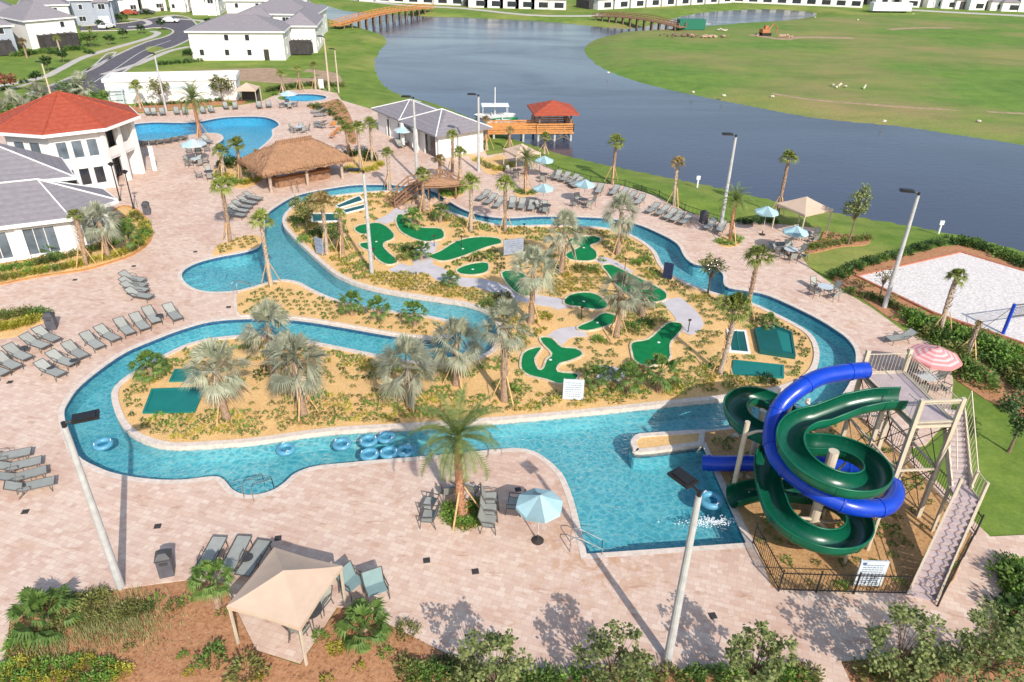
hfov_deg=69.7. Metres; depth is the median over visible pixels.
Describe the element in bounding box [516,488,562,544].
patio umbrella
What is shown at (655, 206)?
sun lounger
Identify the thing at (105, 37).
street tree
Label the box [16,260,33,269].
shrub
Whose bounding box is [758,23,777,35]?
excavator
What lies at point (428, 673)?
shrub
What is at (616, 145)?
sabal palm
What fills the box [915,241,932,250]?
hedge shrub
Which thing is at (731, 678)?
shrub
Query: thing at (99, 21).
street tree
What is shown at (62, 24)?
window
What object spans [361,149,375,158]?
shrub
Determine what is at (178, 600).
shrub
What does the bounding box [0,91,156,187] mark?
red roofed hall
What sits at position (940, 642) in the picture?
shrub
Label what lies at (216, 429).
bedding plant
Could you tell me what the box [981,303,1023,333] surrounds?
volleyball net
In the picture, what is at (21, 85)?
street kerb
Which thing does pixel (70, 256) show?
shrub
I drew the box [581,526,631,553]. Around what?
pool steps
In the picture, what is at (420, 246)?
fan palm
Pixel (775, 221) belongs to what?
shrub
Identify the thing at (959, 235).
hedge shrub
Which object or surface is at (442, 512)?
shrub
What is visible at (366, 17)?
footbridge
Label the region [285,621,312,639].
sling chair
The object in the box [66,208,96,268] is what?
sabal palm
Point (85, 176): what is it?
window
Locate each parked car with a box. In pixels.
[98,22,115,28]
[120,9,137,14]
[137,8,154,13]
[161,16,179,22]
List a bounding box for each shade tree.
[144,77,169,102]
[208,73,234,101]
[323,221,346,251]
[453,628,536,681]
[572,619,654,681]
[698,252,729,293]
[722,619,799,681]
[842,183,873,244]
[863,601,955,681]
[871,266,900,294]
[904,641,1001,681]
[954,597,1023,681]
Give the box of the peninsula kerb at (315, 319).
[234,280,448,337]
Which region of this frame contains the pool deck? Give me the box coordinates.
[0,89,1023,681]
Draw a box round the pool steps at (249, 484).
[228,476,283,494]
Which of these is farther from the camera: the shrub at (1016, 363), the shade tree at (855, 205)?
the shade tree at (855, 205)
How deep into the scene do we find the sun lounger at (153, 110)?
107.87 m
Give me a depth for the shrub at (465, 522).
36.04 m
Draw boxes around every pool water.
[66,186,855,549]
[135,117,277,156]
[281,95,323,100]
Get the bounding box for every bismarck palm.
[0,87,28,112]
[23,80,53,102]
[64,70,98,95]
[74,200,124,261]
[178,335,253,425]
[234,296,293,379]
[258,330,329,424]
[370,332,438,412]
[426,313,490,390]
[471,295,534,406]
[507,243,559,324]
[541,208,587,275]
[595,269,645,340]
[601,191,641,257]
[633,280,658,317]
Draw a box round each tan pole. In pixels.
[35,61,50,93]
[317,35,329,90]
[328,48,339,92]
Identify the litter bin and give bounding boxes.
[42,311,57,330]
[141,201,150,214]
[154,548,175,578]
[699,210,709,223]
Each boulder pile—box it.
[398,203,430,210]
[404,197,449,207]
[732,433,741,437]
[733,471,749,478]
[805,398,821,404]
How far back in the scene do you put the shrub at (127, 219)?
70.32 m
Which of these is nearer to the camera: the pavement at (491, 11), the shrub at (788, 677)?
the shrub at (788, 677)
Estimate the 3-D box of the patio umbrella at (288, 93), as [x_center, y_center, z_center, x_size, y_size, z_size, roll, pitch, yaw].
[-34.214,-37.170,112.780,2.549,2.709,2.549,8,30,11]
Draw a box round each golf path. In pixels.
[375,203,410,223]
[389,263,570,309]
[413,242,437,272]
[548,327,586,344]
[595,256,632,272]
[597,365,624,383]
[661,297,702,334]
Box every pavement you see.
[0,31,160,86]
[102,46,189,74]
[128,18,151,26]
[353,0,604,16]
[911,9,1023,16]
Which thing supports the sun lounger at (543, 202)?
on the pool deck
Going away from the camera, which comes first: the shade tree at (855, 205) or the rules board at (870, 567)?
the rules board at (870, 567)
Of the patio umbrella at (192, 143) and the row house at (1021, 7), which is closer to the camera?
the patio umbrella at (192, 143)
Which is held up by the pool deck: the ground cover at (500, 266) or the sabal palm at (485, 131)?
the sabal palm at (485, 131)
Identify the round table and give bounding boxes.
[309,602,322,628]
[541,203,550,212]
[578,197,587,206]
[784,246,797,255]
[818,283,832,295]
[916,371,935,386]
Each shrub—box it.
[0,261,14,272]
[0,307,21,319]
[0,308,15,318]
[0,319,18,330]
[0,630,27,658]
[0,655,19,678]
[0,662,14,671]
[0,666,18,681]
[0,667,25,681]
[1,260,20,270]
[3,271,19,279]
[3,652,26,671]
[8,318,24,330]
[9,269,28,279]
[9,304,29,318]
[11,315,31,326]
[11,667,32,681]
[15,304,32,317]
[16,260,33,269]
[16,652,40,670]
[17,667,44,681]
[18,314,36,326]
[20,305,46,315]
[22,312,41,325]
[23,257,39,266]
[25,653,51,671]
[26,306,54,316]
[27,265,44,274]
[31,667,54,681]
[32,255,50,264]
[35,264,51,272]
[35,615,60,630]
[38,656,63,675]
[39,253,58,263]
[39,668,70,681]
[40,263,60,272]
[42,598,56,609]
[44,255,62,263]
[46,588,75,610]
[48,612,68,631]
[51,262,70,271]
[52,653,80,675]
[55,669,79,681]
[58,259,77,268]
[60,610,86,627]
[61,251,76,258]
[65,591,89,609]
[65,651,89,673]
[66,258,83,267]
[66,669,90,681]
[67,248,81,255]
[71,586,107,614]
[72,650,96,671]
[77,586,101,607]
[78,667,100,681]
[80,255,97,263]
[83,610,102,627]
[85,245,99,253]
[88,584,114,604]
[88,668,113,681]
[89,655,114,668]
[90,241,101,251]
[90,254,106,263]
[92,607,113,625]
[97,253,115,260]
[98,654,122,677]
[106,604,124,621]
[106,660,129,681]
[107,595,140,619]
[112,662,135,681]
[116,248,130,255]
[118,603,140,621]
[121,217,134,222]
[128,210,141,218]
[128,599,153,618]
[133,234,148,241]
[135,230,152,237]
[136,220,151,226]
[137,223,151,229]
[139,228,154,234]
[139,600,155,613]
[162,596,185,614]
[188,639,228,669]
[215,159,233,165]
[221,648,272,681]
[232,179,245,185]
[237,178,251,184]
[287,215,307,224]
[295,235,309,243]
[307,227,322,236]
[311,627,330,643]
[325,639,342,657]
[344,148,356,156]
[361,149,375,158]
[363,154,377,160]
[392,653,429,681]
[394,254,407,261]
[395,617,423,641]
[401,244,414,253]
[403,656,435,681]
[421,658,451,681]
[426,659,461,681]
[427,652,457,675]
[438,503,455,516]
[438,508,455,521]
[440,499,455,509]
[442,512,456,525]
[442,661,475,681]
[446,514,462,530]
[447,191,458,196]
[452,515,468,531]
[458,660,487,681]
[461,515,476,529]
[464,515,478,529]
[466,496,479,507]
[472,250,486,258]
[475,297,495,308]
[492,289,512,300]
[508,382,523,395]
[515,657,532,681]
[519,659,554,681]
[531,666,560,681]
[533,664,564,681]
[538,312,552,322]
[555,664,586,681]
[569,661,606,681]
[573,261,586,272]
[585,266,598,272]
[590,333,605,343]
[600,662,628,681]
[619,662,658,681]
[622,320,642,332]
[629,257,641,266]
[633,664,670,681]
[634,315,654,327]
[641,254,651,262]
[657,658,692,681]
[667,378,684,388]
[674,661,707,681]
[676,665,702,681]
[685,662,730,681]
[713,661,748,681]
[713,668,737,681]
[729,661,760,681]
[743,216,755,224]
[747,662,785,681]
[748,217,763,223]
[759,371,780,386]
[760,217,772,224]
[767,663,801,681]
[768,217,779,223]
[783,661,816,681]
[785,660,825,681]
[810,241,824,248]
[820,240,831,246]
[826,269,847,280]
[828,268,849,279]
[830,239,841,246]
[831,579,849,594]
[833,266,851,276]
[837,264,855,274]
[842,286,855,293]
[843,260,863,271]
[849,656,895,681]
[850,259,867,268]
[850,288,866,296]
[859,256,876,265]
[860,290,875,299]
[864,254,882,264]
[864,649,901,681]
[870,292,883,301]
[874,252,889,261]
[878,297,896,305]
[879,250,897,259]
[884,648,919,676]
[887,300,902,309]
[890,248,906,256]
[895,303,907,311]
[897,307,926,322]
[898,247,913,255]
[901,646,938,679]
[904,310,934,326]
[909,243,925,252]
[909,314,939,335]
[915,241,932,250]
[915,319,934,329]
[916,322,947,339]
[923,314,946,325]
[924,238,943,247]
[928,326,960,344]
[929,335,964,352]
[930,236,946,245]
[931,644,964,674]
[935,315,957,329]
[936,339,974,357]
[939,640,980,671]
[941,234,956,242]
[944,319,961,330]
[948,348,983,369]
[950,234,972,246]
[951,324,982,348]
[951,354,991,376]
[952,235,973,246]
[952,326,988,349]
[953,322,972,331]
[956,642,994,678]
[959,360,997,382]
[961,369,1002,392]
[962,236,983,247]
[962,341,984,352]
[963,333,994,349]
[964,236,985,247]
[971,348,992,362]
[972,336,1008,356]
[972,352,998,364]
[974,241,991,249]
[975,243,996,252]
[975,641,1009,675]
[976,339,1013,356]
[982,346,1022,364]
[983,587,1023,630]
[985,244,1007,256]
[985,556,1023,606]
[985,624,1023,662]
[987,355,1015,370]
[989,246,1013,259]
[989,553,1023,579]
[990,636,1023,673]
[992,362,1021,378]
[993,335,1009,343]
[993,549,1023,569]
[993,631,1023,647]
[995,348,1023,367]
[995,559,1023,589]
[996,400,1019,413]
[997,353,1023,375]
[997,598,1022,626]
[997,607,1023,632]
[998,572,1023,596]
[1000,250,1023,262]
[1000,339,1023,356]
[1001,360,1023,380]
[1001,365,1023,383]
[1001,582,1023,607]
[1005,374,1023,389]
[1006,254,1023,264]
[1008,342,1023,355]
[1010,345,1023,354]
[1011,380,1023,395]
[1012,258,1023,267]
[1013,365,1023,380]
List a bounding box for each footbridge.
[329,4,433,28]
[592,12,686,30]
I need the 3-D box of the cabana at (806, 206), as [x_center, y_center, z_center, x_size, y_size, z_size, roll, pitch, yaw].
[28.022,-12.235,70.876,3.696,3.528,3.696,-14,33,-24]
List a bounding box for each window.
[0,231,15,259]
[12,140,25,148]
[22,225,62,255]
[28,142,42,152]
[54,141,71,159]
[59,21,64,27]
[68,169,77,183]
[70,139,86,158]
[77,167,93,184]
[78,16,86,21]
[79,211,106,244]
[85,137,101,156]
[92,165,107,183]
[97,4,104,9]
[199,49,204,55]
[223,34,228,40]
[224,49,229,55]
[244,34,249,40]
[246,49,252,55]
[453,0,461,3]
[476,0,484,5]
[492,1,500,5]
[507,1,515,6]
[523,2,531,6]
[539,2,547,7]
[554,3,563,7]
[604,2,610,7]
[621,1,627,6]
[637,1,643,5]
[652,0,658,4]
[807,0,815,3]
[822,0,830,4]
[837,0,845,4]
[851,1,860,5]
[909,1,917,5]
[1009,5,1018,9]
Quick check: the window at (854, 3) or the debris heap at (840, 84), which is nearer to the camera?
the debris heap at (840, 84)
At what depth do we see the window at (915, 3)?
273.73 m
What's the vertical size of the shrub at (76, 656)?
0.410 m
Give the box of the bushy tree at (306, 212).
[287,192,317,232]
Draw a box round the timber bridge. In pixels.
[385,168,465,207]
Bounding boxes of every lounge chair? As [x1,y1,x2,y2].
[282,625,307,642]
[337,560,362,601]
[360,566,390,606]
[419,490,441,514]
[420,500,439,529]
[440,484,455,503]
[463,482,480,495]
[477,504,497,535]
[479,493,497,522]
[480,483,498,509]
[505,489,525,516]
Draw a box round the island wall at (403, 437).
[120,230,759,463]
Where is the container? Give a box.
[676,18,705,29]
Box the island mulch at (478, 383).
[118,192,813,441]
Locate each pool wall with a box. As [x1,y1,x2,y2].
[65,185,855,542]
[134,117,278,151]
[285,94,325,99]
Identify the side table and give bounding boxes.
[19,345,28,351]
[69,358,79,366]
[241,553,252,561]
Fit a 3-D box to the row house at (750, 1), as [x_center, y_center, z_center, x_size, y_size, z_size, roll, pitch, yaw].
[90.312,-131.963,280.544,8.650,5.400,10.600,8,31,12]
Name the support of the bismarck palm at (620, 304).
on the island mulch at (478, 383)
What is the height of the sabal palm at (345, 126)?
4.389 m
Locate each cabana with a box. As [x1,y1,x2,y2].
[226,547,346,665]
[234,83,261,101]
[503,144,540,171]
[771,196,833,240]
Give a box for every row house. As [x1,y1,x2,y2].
[377,0,390,2]
[391,0,404,2]
[402,0,419,3]
[417,0,433,3]
[434,0,448,4]
[449,0,463,5]
[463,0,487,7]
[485,0,502,7]
[500,0,518,8]
[518,0,534,8]
[532,0,549,9]
[550,0,565,9]
[576,0,612,9]
[613,0,629,8]
[629,0,644,7]
[645,0,660,6]
[660,0,675,5]
[675,0,689,5]
[690,0,703,4]
[704,0,717,3]
[718,0,731,2]
[732,0,744,2]
[742,0,758,2]
[756,0,773,3]
[774,0,788,4]
[786,0,802,4]
[799,0,817,5]
[817,0,831,5]
[829,0,847,6]
[844,0,863,7]
[863,0,887,4]
[894,0,920,7]
[919,0,933,7]
[932,0,940,7]
[939,0,955,8]
[953,0,966,8]
[959,0,986,9]
[984,0,1001,10]
[999,0,1022,11]
[1017,0,1023,11]
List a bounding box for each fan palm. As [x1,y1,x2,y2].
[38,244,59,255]
[110,221,143,251]
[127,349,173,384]
[186,557,237,609]
[336,290,364,315]
[366,294,391,322]
[401,205,424,230]
[401,300,428,326]
[409,240,431,260]
[431,202,449,222]
[439,269,459,287]
[582,364,608,389]
[611,359,645,393]
[643,352,679,394]
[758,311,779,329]
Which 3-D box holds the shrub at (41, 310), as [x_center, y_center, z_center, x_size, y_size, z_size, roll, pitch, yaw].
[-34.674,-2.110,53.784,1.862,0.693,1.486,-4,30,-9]
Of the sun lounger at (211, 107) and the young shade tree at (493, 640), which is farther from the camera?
the sun lounger at (211, 107)
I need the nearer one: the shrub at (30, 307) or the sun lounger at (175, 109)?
the shrub at (30, 307)
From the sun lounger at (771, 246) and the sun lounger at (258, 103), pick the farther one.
the sun lounger at (258, 103)
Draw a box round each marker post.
[696,176,700,187]
[937,220,944,233]
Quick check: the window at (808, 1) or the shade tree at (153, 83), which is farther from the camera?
the window at (808, 1)
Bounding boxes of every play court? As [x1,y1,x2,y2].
[142,387,203,413]
[169,368,199,381]
[311,213,337,222]
[335,195,363,207]
[344,204,364,213]
[726,329,750,353]
[731,359,783,378]
[754,324,795,358]
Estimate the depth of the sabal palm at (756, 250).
52.64 m
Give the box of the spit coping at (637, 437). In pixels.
[630,429,704,457]
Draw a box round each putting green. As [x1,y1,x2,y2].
[353,222,398,265]
[395,213,444,241]
[427,236,502,261]
[455,261,489,275]
[500,269,535,296]
[519,336,583,385]
[562,291,608,310]
[565,235,601,261]
[576,311,614,331]
[601,263,667,302]
[629,321,683,366]
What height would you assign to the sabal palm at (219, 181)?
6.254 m
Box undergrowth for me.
[0,44,873,676]
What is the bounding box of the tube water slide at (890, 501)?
[702,362,905,550]
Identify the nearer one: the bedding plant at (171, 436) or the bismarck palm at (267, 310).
the bedding plant at (171, 436)
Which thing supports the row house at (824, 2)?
on the terrain at (970, 66)
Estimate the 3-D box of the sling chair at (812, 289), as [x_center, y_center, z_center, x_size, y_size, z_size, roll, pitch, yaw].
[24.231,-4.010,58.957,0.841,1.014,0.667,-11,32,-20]
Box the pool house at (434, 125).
[371,99,491,157]
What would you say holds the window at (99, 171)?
in the red roofed hall
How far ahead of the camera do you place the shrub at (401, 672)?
28.97 m
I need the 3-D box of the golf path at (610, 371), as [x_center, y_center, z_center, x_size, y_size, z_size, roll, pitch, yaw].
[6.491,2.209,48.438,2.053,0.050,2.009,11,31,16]
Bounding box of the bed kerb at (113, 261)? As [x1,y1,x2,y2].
[0,205,152,284]
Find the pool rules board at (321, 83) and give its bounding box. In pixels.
[318,79,323,89]
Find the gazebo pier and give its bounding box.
[483,100,579,141]
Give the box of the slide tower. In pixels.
[840,348,989,601]
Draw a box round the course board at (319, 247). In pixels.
[314,236,324,255]
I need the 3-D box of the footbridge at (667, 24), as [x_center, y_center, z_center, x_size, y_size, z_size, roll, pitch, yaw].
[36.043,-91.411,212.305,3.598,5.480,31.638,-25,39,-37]
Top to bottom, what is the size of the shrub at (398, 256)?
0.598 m
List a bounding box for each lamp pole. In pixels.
[60,409,124,589]
[149,52,166,110]
[347,168,373,273]
[401,95,417,177]
[467,93,479,171]
[663,467,701,663]
[720,132,736,223]
[882,188,920,307]
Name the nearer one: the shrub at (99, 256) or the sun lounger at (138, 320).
the sun lounger at (138, 320)
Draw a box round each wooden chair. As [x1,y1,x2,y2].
[329,121,336,129]
[332,126,340,135]
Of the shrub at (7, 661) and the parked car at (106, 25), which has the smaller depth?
the shrub at (7, 661)
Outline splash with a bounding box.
[658,515,736,530]
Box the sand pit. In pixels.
[861,253,1023,341]
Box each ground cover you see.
[66,160,864,681]
[85,168,957,681]
[88,99,1023,681]
[144,254,810,379]
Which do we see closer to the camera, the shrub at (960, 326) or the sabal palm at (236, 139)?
the shrub at (960, 326)
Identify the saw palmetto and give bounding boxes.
[2,582,84,651]
[330,596,393,656]
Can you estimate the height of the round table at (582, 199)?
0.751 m
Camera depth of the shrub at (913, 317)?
55.08 m
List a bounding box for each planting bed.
[0,207,149,282]
[0,313,43,338]
[5,580,810,681]
[132,98,246,111]
[189,68,341,84]
[212,235,261,255]
[213,162,262,188]
[307,99,356,143]
[345,150,381,172]
[439,186,463,197]
[447,500,479,528]
[468,154,512,173]
[514,188,533,196]
[705,418,971,591]
[717,236,739,246]
[805,231,870,253]
[832,272,1023,416]
[842,607,1023,681]
[854,245,1023,274]
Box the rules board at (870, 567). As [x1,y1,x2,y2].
[852,559,889,586]
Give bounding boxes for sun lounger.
[0,350,23,374]
[0,365,11,380]
[0,446,31,460]
[0,455,41,471]
[0,465,47,480]
[1,342,33,362]
[3,475,54,499]
[18,331,51,353]
[31,324,61,346]
[32,358,66,381]
[44,348,78,370]
[60,339,90,361]
[78,329,105,353]
[92,323,121,345]
[112,316,136,338]
[117,269,146,281]
[118,275,148,287]
[119,280,149,292]
[123,286,154,302]
[128,311,151,333]
[140,304,162,326]
[143,107,151,116]
[150,107,157,115]
[158,107,165,115]
[162,302,183,324]
[173,107,179,114]
[195,536,227,572]
[200,135,212,144]
[207,105,215,113]
[219,535,252,570]
[222,102,229,109]
[227,203,249,212]
[227,207,246,217]
[231,199,253,211]
[232,102,237,107]
[234,539,271,576]
[236,195,258,204]
[242,191,263,200]
[256,101,262,109]
[265,100,271,107]
[310,107,324,113]
[394,138,403,148]
[475,189,490,202]
[482,192,497,206]
[492,196,503,208]
[508,196,516,207]
[517,197,526,211]
[527,198,536,212]
[538,200,547,213]
[552,169,562,180]
[559,171,571,180]
[565,173,579,182]
[568,176,583,186]
[594,182,604,195]
[608,184,620,196]
[617,186,629,195]
[629,190,637,200]
[633,193,645,205]
[644,201,660,214]
[654,204,670,215]
[662,207,677,218]
[669,210,684,223]
[678,212,693,223]
[702,217,717,230]
[714,220,726,233]
[768,239,793,245]
[769,243,793,248]
[884,328,917,344]
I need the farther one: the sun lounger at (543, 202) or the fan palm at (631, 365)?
the sun lounger at (543, 202)
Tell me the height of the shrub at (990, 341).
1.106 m
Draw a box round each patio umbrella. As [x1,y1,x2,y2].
[180,138,206,163]
[279,90,296,107]
[393,126,412,146]
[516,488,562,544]
[533,182,553,196]
[535,155,553,163]
[575,178,594,205]
[755,205,778,235]
[783,225,808,255]
[907,344,962,384]
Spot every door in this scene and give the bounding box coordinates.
[98,16,109,21]
[106,129,114,146]
[113,157,122,176]
[118,5,124,11]
[146,4,152,9]
[180,4,184,11]
[208,7,215,15]
[263,49,269,59]
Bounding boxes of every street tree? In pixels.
[27,70,43,82]
[39,55,51,71]
[54,49,67,62]
[95,19,104,24]
[102,34,116,44]
[117,28,127,38]
[135,24,145,33]
[141,9,150,18]
[155,16,165,30]
[182,48,192,60]
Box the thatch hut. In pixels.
[237,135,353,192]
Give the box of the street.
[28,16,194,96]
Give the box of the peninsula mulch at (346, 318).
[236,282,448,335]
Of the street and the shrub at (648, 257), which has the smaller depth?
the shrub at (648, 257)
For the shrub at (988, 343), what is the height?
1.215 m
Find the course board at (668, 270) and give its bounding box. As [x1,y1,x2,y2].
[662,261,673,279]
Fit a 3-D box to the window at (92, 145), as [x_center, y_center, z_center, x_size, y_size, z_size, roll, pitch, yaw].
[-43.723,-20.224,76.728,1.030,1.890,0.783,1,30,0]
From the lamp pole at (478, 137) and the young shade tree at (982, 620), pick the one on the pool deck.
the lamp pole at (478, 137)
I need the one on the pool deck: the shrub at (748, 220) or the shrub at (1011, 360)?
the shrub at (748, 220)
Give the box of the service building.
[101,70,241,103]
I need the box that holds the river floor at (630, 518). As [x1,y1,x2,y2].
[70,214,849,549]
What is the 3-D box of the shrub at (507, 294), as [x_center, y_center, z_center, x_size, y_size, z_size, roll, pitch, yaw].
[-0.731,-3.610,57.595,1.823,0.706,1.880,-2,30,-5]
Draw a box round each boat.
[474,87,514,118]
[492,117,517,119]
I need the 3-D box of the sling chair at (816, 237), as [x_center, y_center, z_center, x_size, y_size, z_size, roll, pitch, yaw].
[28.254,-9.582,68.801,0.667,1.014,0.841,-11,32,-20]
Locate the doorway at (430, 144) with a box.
[425,133,435,156]
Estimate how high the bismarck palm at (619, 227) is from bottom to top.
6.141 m
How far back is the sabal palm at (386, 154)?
79.17 m
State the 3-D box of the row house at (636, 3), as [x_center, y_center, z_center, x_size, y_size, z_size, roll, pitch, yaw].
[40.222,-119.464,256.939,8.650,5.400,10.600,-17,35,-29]
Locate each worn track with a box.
[750,34,854,39]
[772,93,1023,113]
[888,27,949,29]
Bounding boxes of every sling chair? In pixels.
[183,159,193,167]
[195,159,203,167]
[206,172,212,181]
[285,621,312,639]
[320,585,333,615]
[505,164,513,172]
[534,199,542,211]
[539,175,545,183]
[542,207,548,213]
[548,170,556,179]
[569,197,577,206]
[574,192,581,200]
[583,201,591,205]
[587,194,596,204]
[772,241,782,252]
[775,248,784,259]
[784,239,791,251]
[788,253,798,263]
[796,243,807,255]
[797,250,810,261]
[807,235,819,243]
[807,285,820,298]
[808,227,820,236]
[808,275,821,289]
[826,290,842,300]
[827,279,842,292]
[907,360,923,378]
[919,382,930,392]
[932,370,949,385]
[934,381,955,397]
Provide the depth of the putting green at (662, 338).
51.93 m
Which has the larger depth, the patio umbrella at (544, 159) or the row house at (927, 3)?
the row house at (927, 3)
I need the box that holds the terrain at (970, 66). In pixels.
[0,0,1023,681]
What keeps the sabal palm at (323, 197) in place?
on the island mulch at (478, 383)
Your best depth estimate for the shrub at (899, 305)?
57.22 m
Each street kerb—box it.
[3,82,34,90]
[24,27,173,94]
[81,15,196,25]
[84,52,116,72]
[122,39,188,71]
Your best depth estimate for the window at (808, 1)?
272.30 m
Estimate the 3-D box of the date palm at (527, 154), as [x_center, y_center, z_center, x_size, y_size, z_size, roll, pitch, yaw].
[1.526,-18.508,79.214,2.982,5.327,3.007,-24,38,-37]
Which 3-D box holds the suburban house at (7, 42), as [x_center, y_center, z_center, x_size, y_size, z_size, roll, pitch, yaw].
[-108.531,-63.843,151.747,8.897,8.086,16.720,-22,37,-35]
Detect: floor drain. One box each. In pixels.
[21,509,29,513]
[153,523,161,528]
[274,535,281,540]
[423,557,429,562]
[471,568,478,574]
[708,612,717,618]
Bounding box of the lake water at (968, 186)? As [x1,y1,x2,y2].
[318,4,1023,250]
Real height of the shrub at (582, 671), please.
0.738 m
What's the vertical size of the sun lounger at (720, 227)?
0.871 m
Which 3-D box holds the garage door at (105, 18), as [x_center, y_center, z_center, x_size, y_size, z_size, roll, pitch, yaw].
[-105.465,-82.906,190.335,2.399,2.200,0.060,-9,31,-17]
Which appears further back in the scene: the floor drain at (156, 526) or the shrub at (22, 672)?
the floor drain at (156, 526)
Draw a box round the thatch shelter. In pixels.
[409,177,463,198]
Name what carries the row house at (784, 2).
on the terrain at (970, 66)
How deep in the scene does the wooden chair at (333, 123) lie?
102.27 m
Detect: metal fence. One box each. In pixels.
[529,155,726,221]
[752,522,912,593]
[845,392,984,606]
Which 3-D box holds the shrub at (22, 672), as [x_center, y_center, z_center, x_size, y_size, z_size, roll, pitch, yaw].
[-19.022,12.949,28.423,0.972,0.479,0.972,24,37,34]
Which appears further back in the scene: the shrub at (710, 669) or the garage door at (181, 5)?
the garage door at (181, 5)
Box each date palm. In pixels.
[175,79,210,137]
[407,383,502,530]
[513,144,539,193]
[719,181,755,243]
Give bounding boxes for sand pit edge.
[855,251,1023,344]
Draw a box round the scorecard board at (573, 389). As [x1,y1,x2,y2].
[562,378,584,399]
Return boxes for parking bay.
[85,55,112,74]
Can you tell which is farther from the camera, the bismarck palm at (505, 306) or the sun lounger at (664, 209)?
the sun lounger at (664, 209)
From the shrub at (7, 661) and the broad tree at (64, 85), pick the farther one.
the broad tree at (64, 85)
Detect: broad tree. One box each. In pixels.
[0,71,17,89]
[0,104,14,113]
[52,80,80,93]
[78,31,98,46]
[82,89,107,99]
[116,12,128,21]
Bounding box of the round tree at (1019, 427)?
[999,387,1023,452]
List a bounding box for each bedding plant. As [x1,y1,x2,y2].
[145,417,157,423]
[152,411,164,419]
[157,419,168,428]
[169,432,180,438]
[177,416,186,423]
[181,430,193,438]
[190,427,201,433]
[209,426,220,434]
[226,423,237,430]
[239,429,249,435]
[249,429,260,435]
[271,408,281,414]
[332,414,341,421]
[341,400,352,406]
[357,409,367,417]
[361,400,371,407]
[367,410,378,417]
[381,415,392,421]
[393,404,404,411]
[416,411,427,419]
[424,396,434,402]
[440,384,450,390]
[476,393,488,399]
[508,398,520,406]
[521,403,532,411]
[550,395,562,402]
[605,386,614,394]
[640,388,651,394]
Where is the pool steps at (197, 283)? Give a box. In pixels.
[183,266,226,290]
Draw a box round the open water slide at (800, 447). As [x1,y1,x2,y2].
[723,386,908,565]
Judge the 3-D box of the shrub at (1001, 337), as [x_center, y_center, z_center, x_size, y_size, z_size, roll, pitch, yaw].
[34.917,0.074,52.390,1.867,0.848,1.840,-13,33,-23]
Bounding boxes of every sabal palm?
[17,37,27,57]
[52,34,60,49]
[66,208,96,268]
[128,79,143,108]
[209,175,239,244]
[211,143,230,176]
[224,135,248,178]
[246,207,280,289]
[275,69,285,96]
[294,64,304,90]
[308,190,338,256]
[309,61,320,90]
[333,207,351,257]
[340,122,353,156]
[349,120,366,167]
[363,116,377,161]
[381,147,396,189]
[415,166,431,213]
[433,154,445,176]
[445,129,457,174]
[451,145,467,179]
[458,172,483,233]
[481,115,493,150]
[495,174,517,233]
[503,126,513,148]
[539,131,551,154]
[604,133,625,184]
[666,155,684,208]
[710,290,753,376]
[735,244,776,323]
[772,148,799,216]
[929,268,970,333]
[959,319,983,361]
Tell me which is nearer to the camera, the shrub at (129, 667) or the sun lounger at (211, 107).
the shrub at (129, 667)
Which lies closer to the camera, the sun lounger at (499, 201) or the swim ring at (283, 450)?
the swim ring at (283, 450)
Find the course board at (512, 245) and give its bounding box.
[503,237,523,254]
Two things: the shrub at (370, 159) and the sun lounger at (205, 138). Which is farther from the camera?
the sun lounger at (205, 138)
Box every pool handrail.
[231,280,253,293]
[241,475,274,501]
[569,528,602,553]
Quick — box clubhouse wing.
[0,143,75,182]
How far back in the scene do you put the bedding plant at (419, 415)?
43.90 m
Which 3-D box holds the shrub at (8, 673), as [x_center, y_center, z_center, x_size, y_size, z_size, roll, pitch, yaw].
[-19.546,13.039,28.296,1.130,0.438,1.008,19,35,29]
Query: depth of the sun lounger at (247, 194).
76.20 m
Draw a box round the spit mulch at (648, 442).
[637,434,698,447]
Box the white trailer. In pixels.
[868,2,912,12]
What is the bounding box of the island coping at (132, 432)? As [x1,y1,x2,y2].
[111,190,819,450]
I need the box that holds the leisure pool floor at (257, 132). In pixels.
[137,125,271,157]
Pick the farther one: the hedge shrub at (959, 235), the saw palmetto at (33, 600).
the hedge shrub at (959, 235)
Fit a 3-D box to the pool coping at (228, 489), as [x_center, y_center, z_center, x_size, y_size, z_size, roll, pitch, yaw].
[-1.513,-3.583,58.298,52.463,0.070,55.092,1,30,0]
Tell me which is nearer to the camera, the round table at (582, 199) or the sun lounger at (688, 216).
the sun lounger at (688, 216)
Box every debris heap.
[659,31,698,36]
[688,33,728,37]
[756,33,792,37]
[831,83,865,88]
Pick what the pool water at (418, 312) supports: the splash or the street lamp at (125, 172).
the splash
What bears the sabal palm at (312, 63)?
on the terrain at (970, 66)
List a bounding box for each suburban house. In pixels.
[0,0,12,10]
[0,0,79,48]
[0,18,17,55]
[18,0,71,14]
[67,0,120,24]
[117,0,138,11]
[137,0,166,10]
[168,0,191,11]
[184,13,291,60]
[190,0,226,15]
[223,0,310,12]
[238,0,327,33]
[285,7,324,54]
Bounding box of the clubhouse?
[0,178,118,262]
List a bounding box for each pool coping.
[58,183,860,558]
[134,115,280,157]
[275,93,327,101]
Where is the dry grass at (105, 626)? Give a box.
[0,584,197,671]
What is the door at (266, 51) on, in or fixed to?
in the suburban house at (238, 36)
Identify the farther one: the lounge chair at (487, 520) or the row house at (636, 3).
the row house at (636, 3)
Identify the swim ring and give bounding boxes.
[92,437,113,450]
[276,442,295,455]
[332,437,351,450]
[359,434,377,447]
[359,447,378,460]
[377,431,395,443]
[379,446,397,458]
[397,443,415,457]
[701,490,723,509]
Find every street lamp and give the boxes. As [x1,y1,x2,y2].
[108,162,121,200]
[121,170,134,208]

